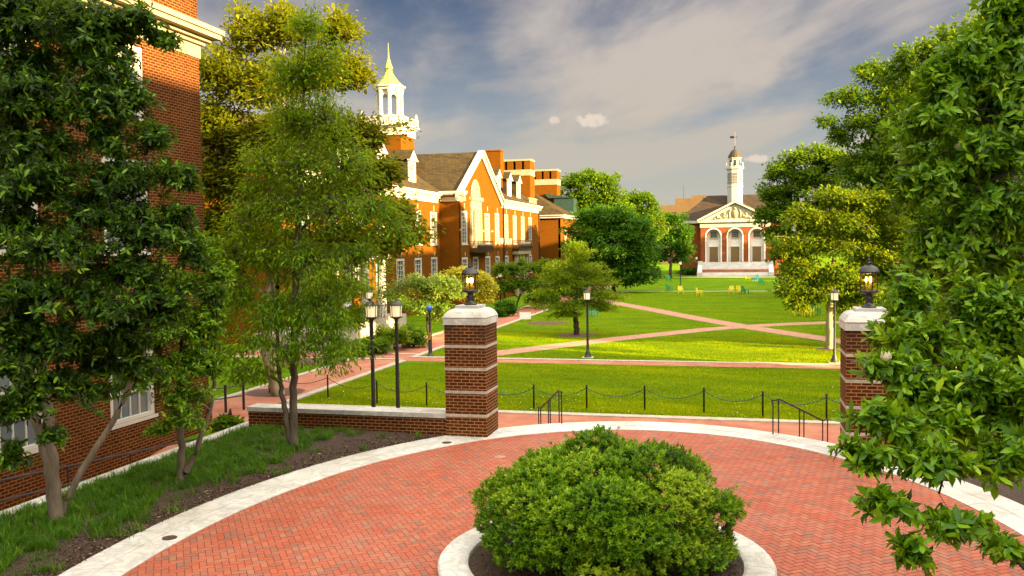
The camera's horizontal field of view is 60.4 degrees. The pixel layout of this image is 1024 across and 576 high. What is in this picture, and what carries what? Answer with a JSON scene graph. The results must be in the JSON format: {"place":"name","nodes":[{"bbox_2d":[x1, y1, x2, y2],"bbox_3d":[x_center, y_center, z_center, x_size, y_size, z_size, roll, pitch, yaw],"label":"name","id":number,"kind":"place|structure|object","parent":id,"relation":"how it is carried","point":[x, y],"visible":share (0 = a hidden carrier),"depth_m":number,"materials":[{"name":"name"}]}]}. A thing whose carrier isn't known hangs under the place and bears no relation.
{"place":"outdoors","nodes":[
{"label":"outdoors","id":0,"kind":"place"},
{"bbox_2d":[147,442,188,457],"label":"ramp floor","id":1,"kind":"structure","parent":0,"point":[168,448],"depth_m":27.13,"materials":[{"name":"brick"}]},
{"bbox_2d":[0,438,196,501],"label":"ramp rail","id":2,"kind":"object","parent":1,"relation":"on","point":[38,472],"visible":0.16,"depth_m":22.55,"materials":[{"name":"black metal"}]},
{"bbox_2d":[173,245,970,442],"bbox_3d":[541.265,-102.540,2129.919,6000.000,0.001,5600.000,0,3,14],"label":"ground","id":3,"kind":"structure","parent":0,"point":[709,284],"depth_m":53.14,"materials":[{"name":"green plant"}]},
{"bbox_2d":[0,0,224,510],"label":"corner brick hall","id":4,"kind":"structure","parent":3,"relation":"on","point":[173,83],"depth_m":26.36,"materials":[{"name":"red brick"}]},
{"bbox_2d":[0,153,37,255],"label":"window","id":5,"kind":"structure","parent":4,"relation":"in","point":[35,206],"depth_m":21.66,"materials":[{"name":"white paint"}]},
{"bbox_2d":[0,342,42,455],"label":"window","id":6,"kind":"structure","parent":4,"relation":"in","point":[20,430],"depth_m":22.01,"materials":[{"name":"white paint"}]},
{"bbox_2d":[101,156,152,255],"bbox_3d":[-11.306,-2.387,25.685,0.200,2.870,2.160,0,3,14],"label":"window","id":7,"kind":"structure","parent":4,"relation":"in","point":[104,160],"depth_m":25.65,"materials":[{"name":"white paint"}]},
{"bbox_2d":[116,45,143,120],"bbox_3d":[-11.359,-6.058,25.511,0.200,2.220,2.060,0,3,14],"label":"window","id":8,"kind":"structure","parent":4,"relation":"in","point":[138,50],"depth_m":26.25,"materials":[{"name":"white paint"}]},
{"bbox_2d":[110,322,157,429],"bbox_3d":[-11.237,2.357,25.909,0.200,3.270,2.160,0,3,14],"label":"window","id":9,"kind":"structure","parent":4,"relation":"in","point":[136,406],"depth_m":26.16,"materials":[{"name":"white paint"}]},
{"bbox_2d":[0,422,248,516],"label":"retaining kerb","id":10,"kind":"structure","parent":3,"relation":"on","point":[156,456],"depth_m":21.11,"materials":[{"name":"grey concrete"}]},
{"bbox_2d":[207,408,244,432],"bbox_3d":[-8.937,4.322,27.485,1.225,1.048,1.092,0,3,14],"label":"round shrub","id":11,"kind":"object","parent":3,"relation":"on","point":[223,421],"visible":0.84,"depth_m":27.28,"materials":[{"name":"green plant"}]},
{"bbox_2d":[199,0,444,395],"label":"sycamore tree","id":12,"kind":"object","parent":3,"relation":"on","point":[222,128],"visible":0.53,"depth_m":34.95,"materials":[{"name":"green plant"}]},
{"bbox_2d":[276,266,379,338],"bbox_3d":[-10.912,1.238,51.803,6.332,4.995,3.706,-1,3,0],"label":"tree","id":13,"kind":"object","parent":3,"relation":"on","point":[357,311],"visible":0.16,"depth_m":51.66,"materials":[{"name":"green plant"}]},
{"bbox_2d":[247,403,445,434],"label":"wall","id":14,"kind":"structure","parent":3,"relation":"on","point":[421,421],"depth_m":24.55,"materials":[{"name":"brick"}]},
{"bbox_2d":[327,339,368,356],"bbox_3d":[-9.191,3.422,48.992,2.682,1.319,2.131,0,3,14],"label":"round shrub","id":15,"kind":"object","parent":3,"relation":"on","point":[362,349],"visible":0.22,"depth_m":48.64,"materials":[{"name":"green plant"}]},
{"bbox_2d":[366,287,372,336],"bbox_3d":[-8.155,1.870,50.617,0.600,3.820,0.600,0,3,14],"label":"street lamp","id":16,"kind":"object","parent":3,"relation":"on","point":[369,294],"visible":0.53,"depth_m":50.43,"materials":[{"name":"metal"}]},
{"bbox_2d":[364,298,377,406],"bbox_3d":[-4.495,2.533,28.390,0.600,4.490,0.600,0,3,14],"label":"street lamp","id":17,"kind":"object","parent":3,"relation":"on","point":[371,314],"visible":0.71,"depth_m":28.31,"materials":[{"name":"metal"}]},
{"bbox_2d":[200,47,542,350],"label":"gabled hall","id":18,"kind":"structure","parent":3,"relation":"on","point":[481,208],"depth_m":88.71,"materials":[{"name":"orange brick"}]},
{"bbox_2d":[396,258,404,284],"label":"window","id":19,"kind":"structure","parent":18,"relation":"in","point":[400,261],"depth_m":76.15,"materials":[{"name":"white paint"}]},
{"bbox_2d":[415,258,421,276],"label":"window","id":20,"kind":"structure","parent":18,"relation":"in","point":[418,261],"depth_m":80.43,"materials":[{"name":"white paint"}]},
{"bbox_2d":[430,212,437,244],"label":"window","id":21,"kind":"structure","parent":18,"relation":"in","point":[432,214],"depth_m":84.50,"materials":[{"name":"white paint"}]},
{"bbox_2d":[431,257,437,279],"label":"window","id":22,"kind":"structure","parent":18,"relation":"in","point":[434,266],"depth_m":84.68,"materials":[{"name":"white paint"}]},
{"bbox_2d":[461,210,467,244],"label":"window","id":23,"kind":"structure","parent":18,"relation":"in","point":[463,213],"depth_m":87.39,"materials":[{"name":"white paint"}]},
{"bbox_2d":[462,257,467,268],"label":"window","id":24,"kind":"structure","parent":18,"relation":"in","point":[464,259],"depth_m":87.67,"materials":[{"name":"white paint"}]},
{"bbox_2d":[472,209,476,247],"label":"window","id":25,"kind":"structure","parent":18,"relation":"in","point":[473,209],"depth_m":90.42,"materials":[{"name":"white paint"}]},
{"bbox_2d":[473,257,479,279],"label":"window","id":26,"kind":"structure","parent":18,"relation":"in","point":[475,259],"depth_m":91.17,"materials":[{"name":"white paint"}]},
{"bbox_2d":[485,213,489,243],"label":"window","id":27,"kind":"structure","parent":18,"relation":"in","point":[487,216],"depth_m":95.64,"materials":[{"name":"white paint"}]},
{"bbox_2d":[485,256,489,276],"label":"window","id":28,"kind":"structure","parent":18,"relation":"in","point":[487,258],"depth_m":95.62,"materials":[{"name":"white paint"}]},
{"bbox_2d":[495,213,499,244],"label":"window","id":29,"kind":"structure","parent":18,"relation":"in","point":[496,214],"depth_m":99.27,"materials":[{"name":"white paint"}]},
{"bbox_2d":[504,214,508,244],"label":"window","id":30,"kind":"structure","parent":18,"relation":"in","point":[505,215],"depth_m":103.60,"materials":[{"name":"white paint"}]},
{"bbox_2d":[513,215,516,244],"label":"window","id":31,"kind":"structure","parent":18,"relation":"in","point":[514,217],"depth_m":107.23,"materials":[{"name":"white paint"}]},
{"bbox_2d":[521,216,524,239],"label":"window","id":32,"kind":"structure","parent":18,"relation":"in","point":[522,218],"depth_m":111.21,"materials":[{"name":"white paint"}]},
{"bbox_2d":[529,217,531,239],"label":"window","id":33,"kind":"structure","parent":18,"relation":"in","point":[530,219],"depth_m":115.72,"materials":[{"name":"white glass"}]},
{"bbox_2d":[352,334,393,353],"bbox_3d":[-7.883,3.202,49.925,2.430,1.257,2.193,-2,3,-19],"label":"round shrub","id":34,"kind":"object","parent":3,"relation":"on","point":[383,346],"visible":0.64,"depth_m":49.62,"materials":[{"name":"green plant"}]},
{"bbox_2d":[376,380,377,403],"bbox_3d":[-5.223,4.032,34.001,0.080,0.985,0.076,0,3,14],"label":"chain post","id":35,"kind":"object","parent":3,"relation":"on","point":[376,392],"visible":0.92,"depth_m":33.99,"materials":[{"name":"black metal"}]},
{"bbox_2d":[374,323,413,349],"bbox_3d":[-6.943,2.816,51.568,2.510,1.720,1.997,0,3,14],"label":"round shrub","id":36,"kind":"object","parent":3,"relation":"on","point":[403,336],"visible":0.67,"depth_m":51.18,"materials":[{"name":"green plant"}]},
{"bbox_2d":[389,297,402,407],"bbox_3d":[-3.704,2.521,28.389,0.600,4.490,0.600,0,3,14],"label":"street lamp","id":37,"kind":"object","parent":3,"relation":"on","point":[395,305],"visible":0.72,"depth_m":28.30,"materials":[{"name":"metal"}]},
{"bbox_2d":[398,322,427,347],"bbox_3d":[-6.078,2.830,52.937,2.385,1.586,1.948,-1,3,-6],"label":"round shrub","id":38,"kind":"object","parent":3,"relation":"on","point":[417,336],"visible":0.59,"depth_m":52.75,"materials":[{"name":"green plant"}]},
{"bbox_2d":[374,270,468,332],"bbox_3d":[-6.207,1.043,60.020,6.915,4.491,3.250,-1,3,-3],"label":"dogwood shrub","id":39,"kind":"object","parent":3,"relation":"on","point":[440,285],"visible":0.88,"depth_m":59.58,"materials":[{"name":"green plant"}]},
{"bbox_2d":[426,305,433,355],"bbox_3d":[-4.514,2.359,48.374,0.400,2.850,0.390,0,3,14],"label":"emergency phone post","id":40,"kind":"object","parent":3,"relation":"on","point":[429,308],"visible":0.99,"depth_m":48.30,"materials":[{"name":"metal"}]},
{"bbox_2d":[450,296,492,308],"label":"entrance steps","id":41,"kind":"structure","parent":3,"relation":"on","point":[457,302],"depth_m":74.84,"materials":[{"name":"brick"}]},
{"bbox_2d":[444,265,499,303],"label":"dogwood shrub","id":42,"kind":"object","parent":3,"relation":"on","point":[487,286],"visible":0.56,"depth_m":70.63,"materials":[{"name":"yellow plant"}]},
{"bbox_2d":[493,305,507,316],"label":"round shrub","id":43,"kind":"object","parent":3,"relation":"on","point":[501,312],"visible":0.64,"depth_m":74.70,"materials":[{"name":"green plant"}]},
{"bbox_2d":[493,299,519,315],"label":"round shrub","id":44,"kind":"object","parent":3,"relation":"on","point":[511,308],"visible":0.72,"depth_m":75.66,"materials":[{"name":"green plant"}]},
{"bbox_2d":[520,312,530,320],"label":"lawn sign","id":45,"kind":"object","parent":3,"relation":"on","point":[525,315],"visible":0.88,"depth_m":70.27,"materials":[{"name":"white metal"}]},
{"bbox_2d":[212,283,839,443],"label":"brick walk","id":46,"kind":"structure","parent":3,"relation":"on","point":[812,431],"depth_m":35.71,"materials":[{"name":"red brick"}]},
{"bbox_2d":[214,382,244,412],"bbox_3d":[-10.623,4.098,32.528,0.106,1.050,1.640,2,4,43],"label":"metal barrier","id":47,"kind":"object","parent":46,"relation":"on","point":[225,387],"visible":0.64,"depth_m":32.59,"materials":[{"name":"black metal"}]},
{"bbox_2d":[214,287,839,424],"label":"path kerb","id":48,"kind":"structure","parent":3,"relation":"on","point":[307,394],"depth_m":36.61,"materials":[{"name":"concrete"}]},
{"bbox_2d":[489,255,565,308],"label":"dogwood shrub","id":49,"kind":"object","parent":3,"relation":"on","point":[521,283],"visible":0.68,"depth_m":82.48,"materials":[{"name":"green plant"}]},
{"bbox_2d":[533,384,534,407],"bbox_3d":[0.802,4.020,32.418,0.080,0.985,0.076,0,3,14],"label":"chain post","id":50,"kind":"object","parent":3,"relation":"on","point":[533,396],"visible":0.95,"depth_m":32.40,"materials":[{"name":"black metal"}]},
{"bbox_2d":[523,291,548,305],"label":"round shrub","id":51,"kind":"object","parent":3,"relation":"on","point":[528,295],"visible":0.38,"depth_m":85.58,"materials":[{"name":"green plant"}]},
{"bbox_2d":[503,159,579,285],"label":"stacked wing","id":52,"kind":"structure","parent":3,"relation":"on","point":[542,186],"depth_m":125.68,"materials":[{"name":"orange brick"}]},
{"bbox_2d":[245,291,839,396],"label":"mulch ground","id":53,"kind":"structure","parent":3,"relation":"on","point":[260,393],"depth_m":48.04,"materials":[{"name":"brown soil"}]},
{"bbox_2d":[129,430,1023,575],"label":"plaza base","id":54,"kind":"object","parent":3,"relation":"on","point":[508,468],"visible":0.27,"depth_m":16.47,"materials":[{"name":"red brick"}]},
{"bbox_2d":[442,304,497,436],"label":"brick pillar","id":55,"kind":"structure","parent":54,"relation":"on","point":[471,379],"depth_m":23.60,"materials":[{"name":"brick"}]},
{"bbox_2d":[461,260,478,304],"bbox_3d":[-1.143,-0.163,24.016,0.500,1.250,0.500,0,3,14],"label":"pillar lantern","id":56,"kind":"object","parent":55,"relation":"on","point":[469,270],"visible":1,"depth_m":23.93,"materials":[{"name":"black metal"}]},
{"bbox_2d":[58,421,1023,575],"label":"marble border","id":57,"kind":"object","parent":54,"relation":"on","point":[124,557],"visible":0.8,"depth_m":18.40,"materials":[{"name":"white stone"}]},
{"bbox_2d":[162,535,176,539],"bbox_3d":[-6.084,4.443,15.636,0.260,0.024,0.260,0,3,14],"label":"drain cover","id":58,"kind":"object","parent":57,"relation":"on","point":[170,537],"visible":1,"depth_m":15.64,"materials":[{"name":"metal"}]},
{"bbox_2d":[0,428,739,575],"bbox_3d":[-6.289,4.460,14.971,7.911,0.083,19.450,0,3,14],"label":"mulch bed","id":59,"kind":"object","parent":57,"relation":"on","point":[327,444],"visible":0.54,"depth_m":18.47,"materials":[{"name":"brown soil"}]},
{"bbox_2d":[0,0,228,522],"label":"magnolia tree","id":60,"kind":"object","parent":59,"relation":"on","point":[35,166],"visible":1,"depth_m":13.32,"materials":[{"name":"green plant"}]},
{"bbox_2d":[98,229,238,480],"bbox_3d":[-7.504,1.529,18.936,3.191,5.612,1.694,0,3,7],"label":"magnolia tree","id":61,"kind":"object","parent":59,"relation":"on","point":[203,328],"visible":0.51,"depth_m":18.67,"materials":[{"name":"green plant"}]},
{"bbox_2d":[0,422,421,575],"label":"liriope grass","id":62,"kind":"structure","parent":59,"relation":"on","point":[98,488],"depth_m":18.55,"materials":[{"name":"green plant"}]},
{"bbox_2d":[198,0,425,445],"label":"willow oak tree","id":63,"kind":"object","parent":59,"relation":"on","point":[330,323],"visible":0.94,"depth_m":22.12,"materials":[{"name":"green plant"}]},
{"bbox_2d":[955,476,1023,504],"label":"mulch bed","id":64,"kind":"object","parent":57,"relation":"on","point":[1008,493],"visible":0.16,"depth_m":17.87,"materials":[{"name":"brown soil"}]},
{"bbox_2d":[826,0,1023,575],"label":"magnolia tree","id":65,"kind":"object","parent":64,"relation":"on","point":[938,374],"visible":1,"depth_m":9.95,"materials":[{"name":"green plant"}]},
{"bbox_2d":[122,430,1023,575],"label":"plaza paving","id":66,"kind":"structure","parent":54,"relation":"on","point":[451,513],"depth_m":16.44,"materials":[{"name":"brick"}]},
{"bbox_2d":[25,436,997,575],"bbox_3d":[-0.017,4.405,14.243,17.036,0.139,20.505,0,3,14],"label":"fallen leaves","id":67,"kind":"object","parent":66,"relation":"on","point":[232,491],"visible":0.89,"depth_m":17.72,"materials":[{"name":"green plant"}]},
{"bbox_2d":[437,522,776,575],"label":"round planter","id":68,"kind":"object","parent":54,"relation":"on","point":[457,558],"visible":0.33,"depth_m":13.81,"materials":[{"name":"white concrete"}]},
{"bbox_2d":[467,423,751,575],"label":"azalea bush","id":69,"kind":"object","parent":68,"relation":"in","point":[560,505],"visible":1,"depth_m":13.00,"materials":[{"name":"green plant"}]},
{"bbox_2d":[839,307,895,459],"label":"brick pillar","id":70,"kind":"structure","parent":54,"relation":"on","point":[853,323],"depth_m":20.59,"materials":[{"name":"brick"}]},
{"bbox_2d":[858,256,879,307],"bbox_3d":[8.498,-0.157,20.947,0.500,1.250,0.500,0,3,14],"label":"pillar lantern","id":71,"kind":"object","parent":70,"relation":"on","point":[868,268],"visible":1,"depth_m":20.86,"materials":[{"name":"black metal"}]},
{"bbox_2d":[520,237,634,334],"bbox_3d":[4.421,-0.105,58.401,7.537,6.620,4.051,0,3,14],"label":"tree","id":72,"kind":"object","parent":3,"relation":"on","point":[569,291],"visible":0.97,"depth_m":58.18,"materials":[{"name":"green plant"}]},
{"bbox_2d":[585,384,587,408],"bbox_3d":[2.727,4.005,32.155,0.080,0.985,0.076,0,3,14],"label":"chain post","id":73,"kind":"object","parent":3,"relation":"on","point":[586,385],"visible":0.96,"depth_m":32.13,"materials":[{"name":"black metal"}]},
{"bbox_2d":[587,388,643,396],"bbox_3d":[3.756,3.795,31.961,2.116,0.330,0.039,0,3,10],"label":"chain","id":74,"kind":"object","parent":73,"relation":"hanging from","point":[613,396],"visible":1,"depth_m":31.98,"materials":[{"name":"black metal"}]},
{"bbox_2d":[581,289,593,358],"bbox_3d":[4.018,1.871,46.873,0.600,3.820,0.600,0,3,14],"label":"street lamp","id":75,"kind":"object","parent":3,"relation":"on","point":[586,292],"visible":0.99,"depth_m":46.81,"materials":[{"name":"metal"}]},
{"bbox_2d":[560,167,635,246],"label":"tall tree","id":76,"kind":"object","parent":3,"relation":"on","point":[604,193],"visible":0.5,"depth_m":135.81,"materials":[{"name":"green plant"}]},
{"bbox_2d":[554,202,665,291],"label":"maple tree","id":77,"kind":"object","parent":3,"relation":"on","point":[621,230],"visible":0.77,"depth_m":109.70,"materials":[{"name":"green plant"}]},
{"bbox_2d":[619,188,672,241],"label":"tall tree","id":78,"kind":"object","parent":3,"relation":"on","point":[652,208],"visible":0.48,"depth_m":150.68,"materials":[{"name":"green plant"}]},
{"bbox_2d":[648,211,696,277],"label":"dark tree","id":79,"kind":"object","parent":3,"relation":"on","point":[675,243],"visible":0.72,"depth_m":156.71,"materials":[{"name":"green plant"}]},
{"bbox_2d":[679,260,681,286],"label":"street lamp","id":80,"kind":"object","parent":3,"relation":"on","point":[680,264],"visible":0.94,"depth_m":122.82,"materials":[{"name":"metal"}]},
{"bbox_2d":[661,195,707,263],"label":"tan office block","id":81,"kind":"structure","parent":3,"relation":"on","point":[682,205],"depth_m":262.32,"materials":[{"name":"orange concrete"}]},
{"bbox_2d":[675,266,697,274],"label":"round shrub","id":82,"kind":"object","parent":3,"relation":"on","point":[688,270],"visible":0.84,"depth_m":167.44,"materials":[{"name":"green plant"}]},
{"bbox_2d":[703,387,704,412],"bbox_3d":[6.788,3.994,31.123,0.080,0.985,0.076,0,3,14],"label":"chain post","id":83,"kind":"object","parent":3,"relation":"on","point":[703,399],"visible":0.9,"depth_m":31.10,"materials":[{"name":"black metal"}]},
{"bbox_2d":[645,389,702,398],"bbox_3d":[5.786,3.790,31.444,2.126,0.330,0.039,0,3,18],"label":"chain","id":84,"kind":"object","parent":83,"relation":"hanging from","point":[670,397],"visible":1,"depth_m":31.49,"materials":[{"name":"black metal"}]},
{"bbox_2d":[704,391,758,401],"bbox_3d":[7.697,3.800,30.660,2.057,0.330,0.039,1,3,26],"label":"chain","id":85,"kind":"object","parent":83,"relation":"hanging from","point":[733,401],"visible":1,"depth_m":30.62,"materials":[{"name":"black metal"}]},
{"bbox_2d":[681,136,789,276],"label":"portico hall","id":86,"kind":"structure","parent":3,"relation":"on","point":[728,241],"depth_m":165.36,"materials":[{"name":"white paint"}]},
{"bbox_2d":[709,247,717,261],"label":"door","id":87,"kind":"structure","parent":86,"relation":"in","point":[713,251],"depth_m":166.57,"materials":[{"name":"brown paint"}]},
{"bbox_2d":[710,231,716,237],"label":"window","id":88,"kind":"structure","parent":86,"relation":"in","point":[713,234],"depth_m":166.45,"materials":[{"name":"grey glass"}]},
{"bbox_2d":[731,231,738,237],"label":"window","id":89,"kind":"structure","parent":86,"relation":"in","point":[734,234],"depth_m":165.48,"materials":[{"name":"grey glass"}]},
{"bbox_2d":[731,247,739,261],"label":"door","id":90,"kind":"structure","parent":86,"relation":"in","point":[735,257],"depth_m":165.60,"materials":[{"name":"brown paint"}]},
{"bbox_2d":[752,246,760,261],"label":"door","id":91,"kind":"structure","parent":86,"relation":"in","point":[756,250],"depth_m":164.63,"materials":[{"name":"brown paint"}]},
{"bbox_2d":[753,230,759,237],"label":"window","id":92,"kind":"structure","parent":86,"relation":"in","point":[756,233],"depth_m":164.49,"materials":[{"name":"white paint"}]},
{"bbox_2d":[762,391,763,417],"bbox_3d":[8.611,4.011,30.216,0.080,0.985,0.076,0,3,14],"label":"chain post","id":93,"kind":"object","parent":3,"relation":"on","point":[763,404],"visible":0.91,"depth_m":30.19,"materials":[{"name":"black metal"}]},
{"bbox_2d":[764,395,825,404],"bbox_3d":[9.574,3.811,29.847,2.083,0.330,0.039,0,3,20],"label":"chain","id":94,"kind":"object","parent":93,"relation":"hanging from","point":[797,404],"visible":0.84,"depth_m":29.78,"materials":[{"name":"black metal"}]},
{"bbox_2d":[746,139,856,285],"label":"round tree","id":95,"kind":"object","parent":3,"relation":"on","point":[820,160],"visible":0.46,"depth_m":94.06,"materials":[{"name":"green plant"}]},
{"bbox_2d":[825,393,827,418],"bbox_3d":[10.543,4.017,29.498,0.080,0.985,0.076,0,3,14],"label":"chain post","id":96,"kind":"object","parent":3,"relation":"on","point":[826,416],"visible":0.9,"depth_m":29.47,"materials":[{"name":"black metal"}]},
{"bbox_2d":[828,287,839,363],"bbox_3d":[15.947,1.857,43.510,0.600,3.820,0.600,0,3,14],"label":"street lamp","id":97,"kind":"object","parent":3,"relation":"on","point":[834,293],"visible":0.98,"depth_m":43.45,"materials":[{"name":"metal"}]},
{"bbox_2d":[763,184,918,348],"bbox_3d":[18.232,-1.141,48.846,8.566,9.353,4.003,-1,3,-3],"label":"yellow green tree","id":98,"kind":"object","parent":3,"relation":"on","point":[855,218],"visible":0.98,"depth_m":48.40,"materials":[{"name":"green plant"}]},
{"bbox_2d":[839,249,858,262],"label":"tall tree","id":99,"kind":"object","parent":3,"relation":"on","point":[846,260],"depth_m":147.16,"materials":[{"name":"green plant"}]},
{"bbox_2d":[811,52,944,281],"bbox_3d":[30.017,-7.190,63.878,16.233,19.502,7.196,-1,3,-2],"label":"tall tree","id":100,"kind":"object","parent":3,"relation":"on","point":[866,164],"visible":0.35,"depth_m":63.44,"materials":[{"name":"green plant"}]},
{"bbox_2d":[846,214,948,259],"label":"tall tree","id":101,"kind":"object","parent":3,"relation":"on","point":[861,231],"visible":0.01,"depth_m":122.07,"materials":[{"name":"green plant"}]},
{"bbox_2d":[850,208,951,304],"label":"dark tree","id":102,"kind":"object","parent":3,"relation":"on","point":[882,273],"visible":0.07,"depth_m":76.66,"materials":[{"name":"green plant"}]},
{"bbox_2d":[870,4,1023,154],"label":"tall tree","id":103,"kind":"object","parent":3,"relation":"on","point":[918,54],"visible":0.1,"depth_m":37.80,"materials":[{"name":"green plant"}]},
{"bbox_2d":[949,177,1023,302],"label":"dark tree","id":104,"kind":"object","parent":3,"relation":"on","point":[1016,240],"visible":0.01,"depth_m":68.17,"materials":[{"name":"green plant"}]},
{"bbox_2d":[197,0,982,230],"label":"sky","id":105,"kind":"structure","parent":0,"point":[653,93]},
{"bbox_2d":[497,298,839,355],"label":"diagonal path","id":106,"kind":"structure","parent":0,"point":[756,327],"depth_m":59.89,"materials":[{"name":"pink brick"}]},
{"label":"plaza steps","id":107,"kind":"structure","parent":0,"visible":0},
{"bbox_2d":[538,390,562,423],"bbox_3d":[1.131,3.817,26.430,0.052,1.846,2.680,-1,3,-13],"label":"handrail","id":108,"kind":"object","parent":107,"relation":"on","point":[549,399],"visible":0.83,"depth_m":26.32,"materials":[{"name":"black metal"}]},
{"bbox_2d":[771,398,828,441],"bbox_3d":[7.963,3.822,24.241,2.780,1.846,0.052,-3,4,-40],"label":"handrail","id":109,"kind":"object","parent":107,"relation":"on","point":[799,409],"visible":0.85,"depth_m":24.16,"materials":[{"name":"black metal"}]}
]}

